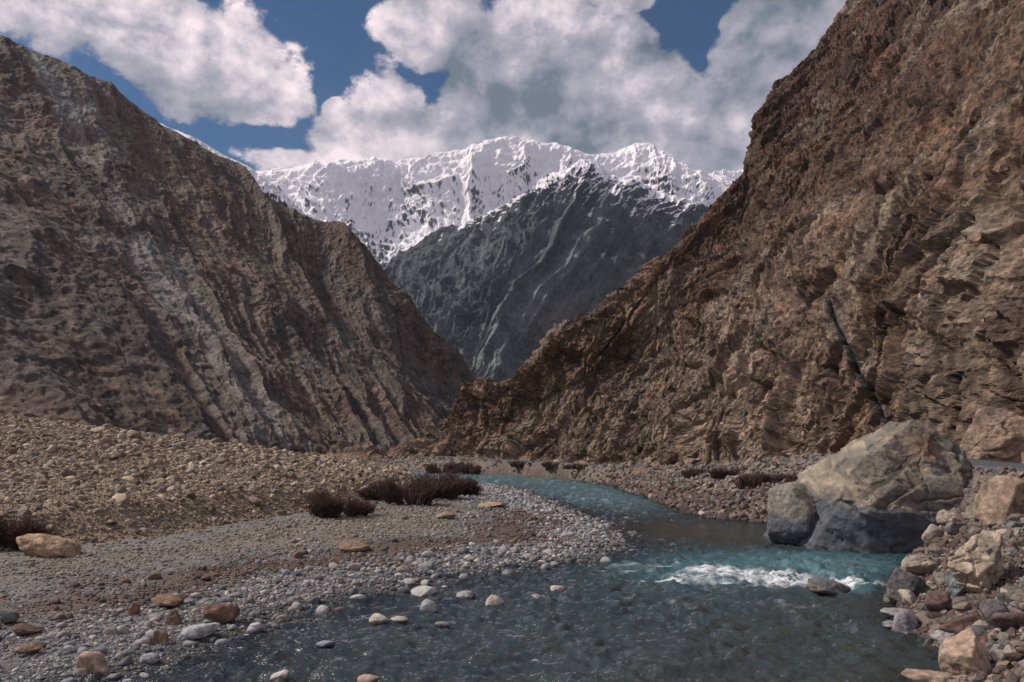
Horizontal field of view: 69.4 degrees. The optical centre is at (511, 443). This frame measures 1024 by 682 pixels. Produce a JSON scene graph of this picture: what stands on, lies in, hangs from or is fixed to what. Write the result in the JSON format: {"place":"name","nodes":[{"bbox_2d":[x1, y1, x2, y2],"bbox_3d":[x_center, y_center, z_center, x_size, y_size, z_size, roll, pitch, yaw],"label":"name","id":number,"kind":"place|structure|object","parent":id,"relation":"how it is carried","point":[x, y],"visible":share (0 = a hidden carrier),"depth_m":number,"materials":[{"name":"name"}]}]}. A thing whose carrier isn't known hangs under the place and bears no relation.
{"place":"outdoors","nodes":[
{"label":"outdoors","id":0,"kind":"place"},
{"bbox_2d":[161,124,304,214],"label":"mountain","id":1,"kind":"structure","parent":0,"point":[271,190],"depth_m":619.43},
{"bbox_2d":[0,35,478,453],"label":"mountain slope","id":2,"kind":"structure","parent":0,"point":[156,276],"depth_m":222.66,"materials":[{"name":"stone"}]},
{"bbox_2d":[0,0,846,173],"label":"sky","id":3,"kind":"structure","parent":0,"point":[264,84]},
{"bbox_2d":[255,136,734,263],"bbox_3d":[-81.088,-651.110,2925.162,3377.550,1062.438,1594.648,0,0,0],"label":"snowy mountain","id":4,"kind":"structure","parent":0,"point":[384,210],"depth_m":2721.72,"materials":[{"name":"snow"}]},
{"bbox_2d":[62,471,939,681],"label":"river water","id":5,"kind":"structure","parent":0,"point":[687,597],"depth_m":16.45,"materials":[{"name":"liquid"}]},
{"bbox_2d":[230,647,248,654],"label":"rock","id":6,"kind":"object","parent":5,"relation":"in","point":[242,651],"visible":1,"depth_m":14.29,"materials":[{"name":"stone"}]},
{"bbox_2d":[270,669,288,680],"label":"rock","id":7,"kind":"object","parent":5,"relation":"in","point":[283,674],"visible":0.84,"depth_m":12.66,"materials":[{"name":"stone"}]},
{"bbox_2d":[316,640,335,647],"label":"rock","id":8,"kind":"object","parent":5,"relation":"on","point":[324,643],"visible":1,"depth_m":14.80,"materials":[{"name":"stone"}]},
{"bbox_2d":[350,594,366,602],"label":"rock","id":9,"kind":"object","parent":5,"relation":"in","point":[360,598],"visible":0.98,"depth_m":18.79,"materials":[{"name":"stone"}]},
{"bbox_2d":[357,674,379,681],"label":"rock","id":10,"kind":"object","parent":5,"relation":"on","point":[367,678],"visible":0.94,"depth_m":12.57,"materials":[{"name":"stone"}]},
{"bbox_2d":[369,613,388,623],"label":"rock","id":11,"kind":"object","parent":5,"relation":"in","point":[376,618],"visible":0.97,"depth_m":16.51,"materials":[{"name":"stone"}]},
{"bbox_2d":[391,616,407,622],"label":"rock","id":12,"kind":"object","parent":5,"relation":"in","point":[399,619],"visible":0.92,"depth_m":16.73,"materials":[{"name":"stone"}]},
{"bbox_2d":[403,578,415,585],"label":"rock","id":13,"kind":"object","parent":5,"relation":"in","point":[409,581],"visible":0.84,"depth_m":20.85,"materials":[{"name":"stone"}]},
{"bbox_2d":[411,585,437,596],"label":"rock","id":14,"kind":"object","parent":5,"relation":"in","point":[420,591],"visible":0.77,"depth_m":19.52,"materials":[{"name":"stone"}]},
{"bbox_2d":[420,599,436,611],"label":"rock","id":15,"kind":"object","parent":5,"relation":"on","point":[427,605],"visible":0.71,"depth_m":17.59,"materials":[{"name":"stone"}]},
{"bbox_2d":[435,621,449,627],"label":"rock","id":16,"kind":"object","parent":5,"relation":"on","point":[441,624],"visible":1,"depth_m":16.33,"materials":[{"name":"stone"}]},
{"bbox_2d":[456,590,474,598],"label":"rock","id":17,"kind":"object","parent":5,"relation":"in","point":[468,594],"visible":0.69,"depth_m":19.26,"materials":[{"name":"stone"}]},
{"bbox_2d":[485,595,504,605],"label":"rock","id":18,"kind":"object","parent":5,"relation":"in","point":[493,599],"visible":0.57,"depth_m":18.27,"materials":[{"name":"stone"}]},
{"bbox_2d":[767,481,815,543],"bbox_3d":[11.385,2.955,29.631,2.127,2.806,2.360,0,0,31],"label":"boulder","id":19,"kind":"object","parent":5,"relation":"in","point":[791,507],"visible":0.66,"depth_m":28.93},
{"bbox_2d":[806,577,850,593],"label":"rock","id":20,"kind":"object","parent":5,"relation":"in","point":[821,585],"visible":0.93,"depth_m":19.80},
{"bbox_2d":[763,419,971,553],"bbox_3d":[14.411,2.037,29.601,7.823,6.005,5.282,0,0,0],"label":"boulder","id":21,"kind":"object","parent":5,"relation":"in","point":[892,486],"visible":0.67,"depth_m":28.02,"materials":[{"name":"stone"}]},
{"bbox_2d":[880,608,901,617],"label":"rock","id":22,"kind":"object","parent":5,"relation":"on","point":[889,612],"visible":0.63,"depth_m":16.95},
{"bbox_2d":[929,630,955,644],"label":"rock","id":23,"kind":"object","parent":5,"relation":"on","point":[938,636],"visible":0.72,"depth_m":14.29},
{"bbox_2d":[0,417,1023,681],"bbox_3d":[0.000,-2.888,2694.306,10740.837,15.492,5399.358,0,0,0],"label":"terrain","id":24,"kind":"structure","parent":0,"point":[506,469],"depth_m":25.44,"materials":[{"name":"gravel"}]},
{"bbox_2d":[0,512,55,549],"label":"shrub","id":25,"kind":"object","parent":24,"relation":"on","point":[33,527],"visible":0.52,"depth_m":24.35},
{"bbox_2d":[49,596,59,603],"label":"rock","id":26,"kind":"object","parent":24,"relation":"on","point":[55,599],"visible":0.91,"depth_m":16.87,"materials":[{"name":"stone"}]},
{"bbox_2d":[60,469,76,476],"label":"rock","id":27,"kind":"object","parent":24,"relation":"on","point":[66,472],"visible":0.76,"depth_m":33.18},
{"bbox_2d":[77,472,92,479],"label":"rock","id":28,"kind":"object","parent":24,"relation":"on","point":[84,475],"visible":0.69,"depth_m":33.10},
{"bbox_2d":[127,432,141,438],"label":"rock","id":29,"kind":"object","parent":24,"relation":"on","point":[133,435],"visible":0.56,"depth_m":52.96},
{"bbox_2d":[147,573,160,579],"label":"rock","id":30,"kind":"object","parent":24,"relation":"on","point":[154,576],"visible":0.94,"depth_m":19.91,"materials":[{"name":"stone"}]},
{"bbox_2d":[0,414,417,550],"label":"scree","id":31,"kind":"structure","parent":24,"relation":"on","point":[341,469],"depth_m":39.04,"materials":[{"name":"gravel"}]},
{"bbox_2d":[249,497,261,505],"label":"rock","id":32,"kind":"object","parent":24,"relation":"on","point":[255,501],"visible":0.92,"depth_m":35.64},
{"bbox_2d":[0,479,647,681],"bbox_3d":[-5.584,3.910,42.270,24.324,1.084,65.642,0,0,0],"label":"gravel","id":33,"kind":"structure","parent":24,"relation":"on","point":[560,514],"depth_m":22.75,"materials":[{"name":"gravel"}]},
{"bbox_2d":[0,608,18,622],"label":"rock","id":34,"kind":"object","parent":33,"relation":"on","point":[8,615],"visible":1,"depth_m":15.06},
{"bbox_2d":[11,623,45,634],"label":"rock","id":35,"kind":"object","parent":33,"relation":"on","point":[22,629],"visible":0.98,"depth_m":14.43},
{"bbox_2d":[15,642,43,653],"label":"rock","id":36,"kind":"object","parent":33,"relation":"on","point":[31,648],"visible":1,"depth_m":13.42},
{"bbox_2d":[16,533,81,557],"bbox_3d":[-14.749,3.305,23.617,2.091,0.941,1.341,0,0,20],"label":"rock","id":37,"kind":"object","parent":33,"relation":"on","point":[44,545],"visible":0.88,"depth_m":23.12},
{"bbox_2d":[54,630,70,639],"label":"cobble","id":38,"kind":"object","parent":33,"relation":"on","point":[60,634],"visible":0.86,"depth_m":14.35,"materials":[{"name":"stone"}]},
{"bbox_2d":[63,645,75,651],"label":"cobble","id":39,"kind":"object","parent":33,"relation":"on","point":[70,648],"visible":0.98,"depth_m":13.69,"materials":[{"name":"stone"}]},
{"bbox_2d":[73,668,88,674],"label":"cobble","id":40,"kind":"object","parent":33,"relation":"on","point":[80,671],"visible":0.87,"depth_m":12.62,"materials":[{"name":"stone"}]},
{"bbox_2d":[75,651,109,672],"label":"rock","id":41,"kind":"object","parent":33,"relation":"on","point":[92,661],"visible":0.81,"depth_m":12.75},
{"bbox_2d":[104,627,117,634],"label":"cobble","id":42,"kind":"object","parent":33,"relation":"on","point":[111,631],"visible":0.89,"depth_m":14.77,"materials":[{"name":"stone"}]},
{"bbox_2d":[105,673,119,679],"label":"cobble","id":43,"kind":"object","parent":33,"relation":"on","point":[114,676],"visible":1,"depth_m":12.57,"materials":[{"name":"stone"}]},
{"bbox_2d":[117,625,128,633],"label":"cobble","id":44,"kind":"object","parent":33,"relation":"on","point":[122,629],"visible":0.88,"depth_m":14.89,"materials":[{"name":"stone"}]},
{"bbox_2d":[119,656,131,665],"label":"cobble","id":45,"kind":"object","parent":33,"relation":"on","point":[126,661],"visible":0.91,"depth_m":13.21,"materials":[{"name":"stone"}]},
{"bbox_2d":[127,603,139,615],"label":"rock","id":46,"kind":"object","parent":33,"relation":"on","point":[133,609],"visible":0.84,"depth_m":16.35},
{"bbox_2d":[135,637,150,645],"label":"cobble","id":47,"kind":"object","parent":33,"relation":"on","point":[144,640],"visible":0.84,"depth_m":14.31,"materials":[{"name":"stone"}]},
{"bbox_2d":[139,672,151,680],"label":"cobble","id":48,"kind":"object","parent":33,"relation":"on","point":[144,676],"visible":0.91,"depth_m":12.70,"materials":[{"name":"stone"}]},
{"bbox_2d":[140,653,160,664],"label":"rock","id":49,"kind":"object","parent":33,"relation":"on","point":[150,658],"visible":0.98,"depth_m":13.37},
{"bbox_2d":[152,630,168,643],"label":"rock","id":50,"kind":"object","parent":33,"relation":"on","point":[159,636],"visible":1,"depth_m":14.43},
{"bbox_2d":[151,594,182,606],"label":"rock","id":51,"kind":"object","parent":33,"relation":"on","point":[167,600],"visible":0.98,"depth_m":17.07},
{"bbox_2d":[163,609,182,625],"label":"rock","id":52,"kind":"object","parent":33,"relation":"on","point":[173,617],"visible":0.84,"depth_m":15.81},
{"bbox_2d":[180,622,220,639],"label":"rock","id":53,"kind":"object","parent":33,"relation":"on","point":[199,631],"visible":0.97,"depth_m":14.89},
{"bbox_2d":[202,604,239,622],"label":"rock","id":54,"kind":"object","parent":33,"relation":"on","point":[223,613],"visible":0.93,"depth_m":16.12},
{"bbox_2d":[214,639,228,646],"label":"cobble","id":55,"kind":"object","parent":33,"relation":"on","point":[221,642],"visible":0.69,"depth_m":14.62,"materials":[{"name":"stone"}]},
{"bbox_2d":[248,622,263,631],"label":"rock","id":56,"kind":"object","parent":33,"relation":"on","point":[259,626],"visible":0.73,"depth_m":15.82,"materials":[{"name":"stone"}]},
{"bbox_2d":[276,614,289,621],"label":"cobble","id":57,"kind":"object","parent":33,"relation":"on","point":[285,617],"visible":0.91,"depth_m":16.79,"materials":[{"name":"stone"}]},
{"bbox_2d":[308,596,320,603],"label":"cobble","id":58,"kind":"object","parent":33,"relation":"on","point":[314,599],"visible":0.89,"depth_m":18.33,"materials":[{"name":"stone"}]},
{"bbox_2d":[316,605,328,613],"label":"cobble","id":59,"kind":"object","parent":33,"relation":"on","point":[322,609],"visible":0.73,"depth_m":17.56,"materials":[{"name":"stone"}]},
{"bbox_2d":[338,539,370,552],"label":"rock","id":60,"kind":"object","parent":33,"relation":"on","point":[352,546],"visible":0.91,"depth_m":25.30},
{"bbox_2d":[347,563,362,569],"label":"cobble","id":61,"kind":"object","parent":33,"relation":"on","point":[355,566],"visible":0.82,"depth_m":22.29,"materials":[{"name":"stone"}]},
{"bbox_2d":[396,565,410,572],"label":"cobble","id":62,"kind":"object","parent":33,"relation":"on","point":[401,569],"visible":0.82,"depth_m":22.32,"materials":[{"name":"stone"}]},
{"bbox_2d":[421,551,435,557],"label":"cobble","id":63,"kind":"object","parent":33,"relation":"on","point":[428,554],"visible":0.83,"depth_m":24.57,"materials":[{"name":"stone"}]},
{"bbox_2d":[435,511,456,518],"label":"rock","id":64,"kind":"object","parent":33,"relation":"on","point":[447,515],"visible":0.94,"depth_m":35.20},
{"bbox_2d":[456,547,468,554],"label":"cobble","id":65,"kind":"object","parent":33,"relation":"on","point":[463,550],"visible":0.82,"depth_m":25.30,"materials":[{"name":"stone"}]},
{"bbox_2d":[478,502,505,507],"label":"rock","id":66,"kind":"object","parent":33,"relation":"on","point":[492,504],"visible":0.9,"depth_m":42.33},
{"bbox_2d":[304,486,365,518],"bbox_3d":[-8.574,2.811,35.645,2.675,1.586,2.845,0,0,-38],"label":"shrub","id":67,"kind":"object","parent":24,"relation":"on","point":[323,505],"visible":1,"depth_m":35.05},
{"bbox_2d":[343,496,376,515],"bbox_3d":[-7.564,3.102,36.366,1.879,1.021,1.531,0,0,11],"label":"shrub","id":68,"kind":"object","parent":24,"relation":"on","point":[368,509],"visible":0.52,"depth_m":36.16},
{"bbox_2d":[357,481,404,500],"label":"shrub","id":69,"kind":"object","parent":24,"relation":"on","point":[367,492],"visible":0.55,"depth_m":45.59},
{"bbox_2d":[372,472,440,505],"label":"shrub","id":70,"kind":"object","parent":24,"relation":"on","point":[424,492],"visible":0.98,"depth_m":42.72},
{"bbox_2d":[402,466,468,499],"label":"shrub","id":71,"kind":"object","parent":24,"relation":"on","point":[449,486],"visible":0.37,"depth_m":47.65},
{"bbox_2d":[424,462,457,473],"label":"shrub","id":72,"kind":"object","parent":24,"relation":"on","point":[432,466],"visible":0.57,"depth_m":97.59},
{"bbox_2d":[441,475,483,494],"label":"shrub","id":73,"kind":"object","parent":24,"relation":"on","point":[472,488],"visible":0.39,"depth_m":52.19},
{"bbox_2d":[453,461,482,473],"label":"shrub","id":74,"kind":"object","parent":24,"relation":"on","point":[462,467],"visible":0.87,"depth_m":95.34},
{"bbox_2d":[509,460,526,467],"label":"shrub","id":75,"kind":"object","parent":24,"relation":"on","point":[516,464],"visible":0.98,"depth_m":89.02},
{"bbox_2d":[541,460,560,468],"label":"shrub","id":76,"kind":"object","parent":24,"relation":"on","point":[547,464],"visible":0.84,"depth_m":84.28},
{"bbox_2d":[562,463,584,469],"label":"shrub","id":77,"kind":"object","parent":24,"relation":"on","point":[574,466],"visible":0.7,"depth_m":79.76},
{"bbox_2d":[357,451,1023,681],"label":"rubble","id":78,"kind":"object","parent":24,"relation":"on","point":[1001,647],"visible":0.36,"depth_m":37.94,"materials":[{"name":"stone"}]},
{"bbox_2d":[681,466,706,478],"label":"shrub","id":79,"kind":"object","parent":24,"relation":"on","point":[693,472],"visible":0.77,"depth_m":57.84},
{"bbox_2d":[704,466,739,478],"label":"shrub","id":80,"kind":"object","parent":24,"relation":"on","point":[716,473],"visible":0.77,"depth_m":51.16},
{"bbox_2d":[731,469,772,488],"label":"shrub","id":81,"kind":"object","parent":24,"relation":"on","point":[752,480],"visible":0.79,"depth_m":43.55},
{"bbox_2d":[765,473,788,481],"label":"shrub","id":82,"kind":"object","parent":24,"relation":"on","point":[778,477],"visible":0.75,"depth_m":42.69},
{"bbox_2d":[783,473,797,482],"bbox_3d":[15.745,1.939,39.585,2.323,1.079,1.755,0,0,0],"label":"shrub","id":83,"kind":"object","parent":24,"relation":"on","point":[790,478],"visible":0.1,"depth_m":39.68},
{"bbox_2d":[885,567,925,600],"bbox_3d":[9.627,3.466,18.063,0.920,0.872,0.690,0,0,0],"label":"rock","id":84,"kind":"object","parent":24,"relation":"on","point":[899,578],"visible":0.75,"depth_m":17.90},
{"bbox_2d":[892,608,918,635],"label":"rock","id":85,"kind":"object","parent":24,"relation":"on","point":[905,621],"visible":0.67,"depth_m":15.74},
{"bbox_2d":[901,554,943,574],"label":"rock","id":86,"kind":"object","parent":24,"relation":"on","point":[918,563],"visible":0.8,"depth_m":19.22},
{"bbox_2d":[921,524,944,544],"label":"rock","id":87,"kind":"object","parent":24,"relation":"on","point":[931,532],"visible":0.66,"depth_m":24.68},
{"bbox_2d":[925,611,941,618],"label":"rock","id":88,"kind":"object","parent":24,"relation":"on","point":[932,615],"visible":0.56,"depth_m":15.65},
{"bbox_2d":[926,543,943,552],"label":"rock","id":89,"kind":"object","parent":24,"relation":"on","point":[932,547],"visible":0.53,"depth_m":22.52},
{"bbox_2d":[901,668,969,681],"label":"rock","id":90,"kind":"object","parent":24,"relation":"on","point":[916,675],"visible":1,"depth_m":12.05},
{"bbox_2d":[925,590,950,611],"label":"rock","id":91,"kind":"object","parent":24,"relation":"on","point":[938,600],"visible":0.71,"depth_m":15.87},
{"bbox_2d":[933,572,945,583],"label":"rock","id":92,"kind":"object","parent":24,"relation":"on","point":[941,578],"visible":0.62,"depth_m":17.84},
{"bbox_2d":[939,616,955,623],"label":"rock","id":93,"kind":"object","parent":24,"relation":"on","point":[943,619],"visible":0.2,"depth_m":14.86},
{"bbox_2d":[936,509,961,525],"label":"rock","id":94,"kind":"object","parent":24,"relation":"on","point":[943,516],"visible":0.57,"depth_m":25.40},
{"bbox_2d":[944,522,965,534],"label":"rock","id":95,"kind":"object","parent":24,"relation":"on","point":[951,528],"visible":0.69,"depth_m":23.55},
{"bbox_2d":[945,569,967,598],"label":"rock","id":96,"kind":"object","parent":24,"relation":"on","point":[953,589],"visible":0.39,"depth_m":16.54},
{"bbox_2d":[949,596,969,609],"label":"rock","id":97,"kind":"object","parent":24,"relation":"on","point":[956,600],"visible":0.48,"depth_m":15.81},
{"bbox_2d":[938,613,984,634],"bbox_3d":[8.763,3.555,14.398,0.902,0.466,0.533,0,0,0],"label":"rock","id":98,"kind":"object","parent":24,"relation":"on","point":[959,624],"visible":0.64,"depth_m":14.30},
{"bbox_2d":[938,628,991,676],"bbox_3d":[7.734,3.677,12.455,0.902,1.095,0.756,0,0,0],"label":"rock","id":99,"kind":"object","parent":24,"relation":"on","point":[963,652],"visible":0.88,"depth_m":12.38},
{"bbox_2d":[964,506,976,519],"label":"rock","id":100,"kind":"object","parent":24,"relation":"on","point":[969,514],"visible":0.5,"depth_m":24.48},
{"bbox_2d":[947,530,1003,592],"bbox_3d":[10.402,2.733,16.454,1.440,1.597,0.890,0,0,-33],"label":"rock","id":101,"kind":"object","parent":24,"relation":"on","point":[974,564],"visible":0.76,"depth_m":16.19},
{"bbox_2d":[975,593,991,601],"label":"rock","id":102,"kind":"object","parent":24,"relation":"on","point":[981,597],"visible":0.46,"depth_m":15.45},
{"bbox_2d":[959,407,1023,462],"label":"rock","id":103,"kind":"object","parent":24,"relation":"on","point":[994,434],"visible":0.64,"depth_m":35.93,"materials":[{"name":"stone"}]},
{"bbox_2d":[979,599,1009,628],"bbox_3d":[9.169,3.264,14.072,0.478,0.620,0.463,0,0,0],"label":"rock","id":104,"kind":"object","parent":24,"relation":"on","point":[988,607],"visible":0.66,"depth_m":13.94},
{"bbox_2d":[972,475,1023,524],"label":"rock","id":105,"kind":"object","parent":24,"relation":"on","point":[998,499],"visible":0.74,"depth_m":21.84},
{"bbox_2d":[993,674,1004,681],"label":"rock","id":106,"kind":"object","parent":24,"relation":"on","point":[998,678],"visible":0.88,"depth_m":11.73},
{"bbox_2d":[994,592,1011,603],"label":"rock","id":107,"kind":"object","parent":24,"relation":"on","point":[1002,597],"visible":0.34,"depth_m":14.82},
{"bbox_2d":[991,612,1023,629],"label":"rock","id":108,"kind":"object","parent":24,"relation":"on","point":[1006,621],"visible":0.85,"depth_m":13.58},
{"bbox_2d":[1001,551,1016,563],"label":"rock","id":109,"kind":"object","parent":24,"relation":"on","point":[1007,558],"visible":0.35,"depth_m":16.88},
{"bbox_2d":[1002,652,1023,663],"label":"rock","id":110,"kind":"object","parent":24,"relation":"on","point":[1014,657],"visible":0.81,"depth_m":12.07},
{"bbox_2d":[1005,584,1022,590],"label":"rock","id":111,"kind":"object","parent":24,"relation":"on","point":[1009,587],"visible":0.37,"depth_m":15.34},
{"bbox_2d":[1005,589,1023,602],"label":"rock","id":112,"kind":"object","parent":24,"relation":"on","point":[1014,595],"visible":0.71,"depth_m":14.67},
{"bbox_2d":[1005,521,1023,529],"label":"rock","id":113,"kind":"object","parent":24,"relation":"on","point":[1013,524],"visible":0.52,"depth_m":20.03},
{"bbox_2d":[381,159,708,382],"bbox_3d":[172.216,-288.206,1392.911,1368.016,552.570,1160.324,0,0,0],"label":"mountain","id":114,"kind":"structure","parent":0,"point":[496,294],"depth_m":1186.32,"materials":[{"name":"stone"}]},
{"bbox_2d":[525,319,569,362],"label":"hill","id":115,"kind":"structure","parent":0,"point":[556,327],"depth_m":512.91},
{"bbox_2d":[311,0,1023,465],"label":"mountain slope","id":116,"kind":"structure","parent":0,"point":[837,266],"depth_m":77.82,"materials":[{"name":"stone"}]},
{"bbox_2d":[398,456,1023,471],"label":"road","id":117,"kind":"structure","parent":0,"point":[982,464],"depth_m":32.76,"materials":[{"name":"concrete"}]},
{"bbox_2d":[708,169,742,179],"bbox_3d":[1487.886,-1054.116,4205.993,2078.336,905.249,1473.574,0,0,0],"label":"snowy mountain","id":118,"kind":"structure","parent":0,"point":[734,174],"depth_m":3846.64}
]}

